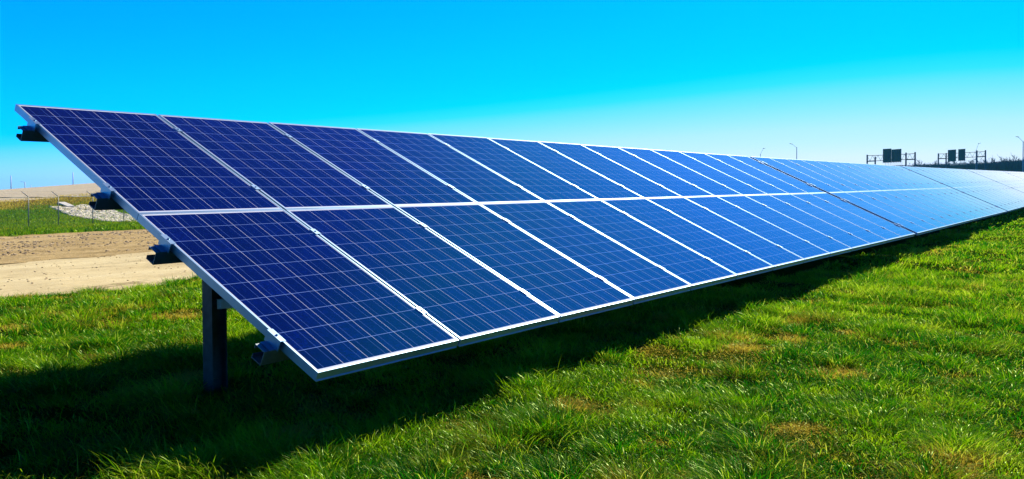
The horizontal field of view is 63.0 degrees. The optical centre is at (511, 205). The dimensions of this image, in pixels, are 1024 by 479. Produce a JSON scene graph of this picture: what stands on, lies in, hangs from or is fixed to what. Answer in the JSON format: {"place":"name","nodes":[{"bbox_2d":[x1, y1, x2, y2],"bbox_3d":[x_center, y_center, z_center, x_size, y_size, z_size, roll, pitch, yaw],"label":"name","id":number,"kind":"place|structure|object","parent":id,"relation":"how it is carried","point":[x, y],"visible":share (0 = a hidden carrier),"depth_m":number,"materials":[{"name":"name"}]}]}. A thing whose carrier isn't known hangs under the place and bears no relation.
{"place":"outdoors","nodes":[
{"label":"outdoors","id":0,"kind":"place"},
{"bbox_2d":[0,183,100,201],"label":"tan field","id":1,"kind":"structure","parent":0,"point":[72,189],"depth_m":102.86,"materials":[{"name":"beige soil"}]},
{"bbox_2d":[0,252,195,297],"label":"gravel road","id":2,"kind":"structure","parent":0,"point":[107,273],"depth_m":12.48,"materials":[{"name":"beige gravel"}]},
{"bbox_2d":[0,254,177,289],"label":"road pebbles","id":3,"kind":"object","parent":2,"relation":"on","point":[72,265],"visible":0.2,"depth_m":12.79,"materials":[{"name":"stone"}]},
{"bbox_2d":[0,197,1023,478],"bbox_3d":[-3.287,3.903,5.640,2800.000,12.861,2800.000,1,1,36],"label":"ground","id":4,"kind":"structure","parent":0,"point":[66,413],"depth_m":5.02,"materials":[{"name":"green plant"}]},
{"bbox_2d":[57,202,73,206],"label":"drain apron","id":5,"kind":"object","parent":4,"relation":"on","point":[66,204],"visible":0.64,"depth_m":80.41,"materials":[{"name":"concrete"}]},
{"bbox_2d":[0,191,131,226],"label":"chain link fence","id":6,"kind":"object","parent":4,"relation":"on","point":[28,197],"visible":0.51,"depth_m":59.45,"materials":[{"name":"metal"}]},
{"bbox_2d":[0,193,145,236],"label":"verge grass","id":7,"kind":"structure","parent":4,"relation":"on","point":[8,230],"depth_m":64.65,"materials":[{"name":"green plant"}]},
{"bbox_2d":[0,229,158,263],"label":"dirt strip","id":8,"kind":"object","parent":4,"relation":"on","point":[93,250],"visible":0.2,"depth_m":22.61,"materials":[{"name":"brown soil"}]},
{"bbox_2d":[0,229,157,258],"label":"earth clods","id":9,"kind":"object","parent":8,"relation":"on","point":[114,233],"visible":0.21,"depth_m":25.61,"materials":[{"name":"brown soil"}]},
{"bbox_2d":[49,204,134,221],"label":"riprap","id":10,"kind":"object","parent":4,"relation":"on","point":[100,213],"visible":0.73,"depth_m":75.13,"materials":[{"name":"stone"}]},
{"bbox_2d":[14,104,914,395],"bbox_3d":[1.802,0.344,9.955,3.013,2.283,13.276,1,2,36],"label":"solar table","id":11,"kind":"object","parent":4,"relation":"on","point":[320,252],"visible":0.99,"depth_m":6.06,"materials":[{"name":"glass"}]},
{"bbox_2d":[750,157,1006,234],"bbox_3d":[9.743,0.045,20.693,3.013,2.283,13.276,1,2,36],"label":"solar table","id":12,"kind":"object","parent":4,"relation":"on","point":[911,201],"visible":0.95,"depth_m":18.57,"materials":[{"name":"glass"}]},
{"bbox_2d":[866,149,915,166],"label":"sign gantry","id":13,"kind":"object","parent":4,"relation":"on","point":[890,156],"visible":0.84,"depth_m":188.28,"materials":[{"name":"metal"}]},
{"bbox_2d":[938,149,985,169],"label":"sign gantry","id":14,"kind":"object","parent":4,"relation":"on","point":[953,157],"visible":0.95,"depth_m":207.78,"materials":[{"name":"metal"}]},
{"bbox_2d":[901,166,1023,211],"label":"solar table","id":15,"kind":"object","parent":4,"relation":"on","point":[990,191],"visible":0.9,"depth_m":29.68,"materials":[{"name":"glass"}]},
{"bbox_2d":[910,160,1023,171],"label":"thicket","id":16,"kind":"object","parent":4,"relation":"on","point":[1016,166],"visible":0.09,"depth_m":264.46,"materials":[{"name":"green plant"}]},
{"bbox_2d":[973,159,986,169],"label":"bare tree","id":17,"kind":"object","parent":4,"relation":"on","point":[980,164],"visible":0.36,"depth_m":272.24,"materials":[{"name":"plant"}]},
{"bbox_2d":[966,169,1023,192],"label":"solar table","id":18,"kind":"object","parent":4,"relation":"on","point":[1009,180],"visible":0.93,"depth_m":40.60,"materials":[{"name":"glass"}]},
{"bbox_2d":[1003,171,1023,178],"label":"solar table","id":19,"kind":"object","parent":4,"relation":"on","point":[1019,174],"visible":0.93,"depth_m":50.57,"materials":[{"name":"glass"}]},
{"bbox_2d":[1016,136,1023,171],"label":"street lamp","id":20,"kind":"object","parent":4,"relation":"on","point":[1023,156],"visible":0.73,"depth_m":170.00,"materials":[{"name":"metal"}]},
{"bbox_2d":[0,0,1023,189],"label":"sky","id":21,"kind":"structure","parent":0,"point":[847,81],"materials":[{"name":"blue"}]}
]}

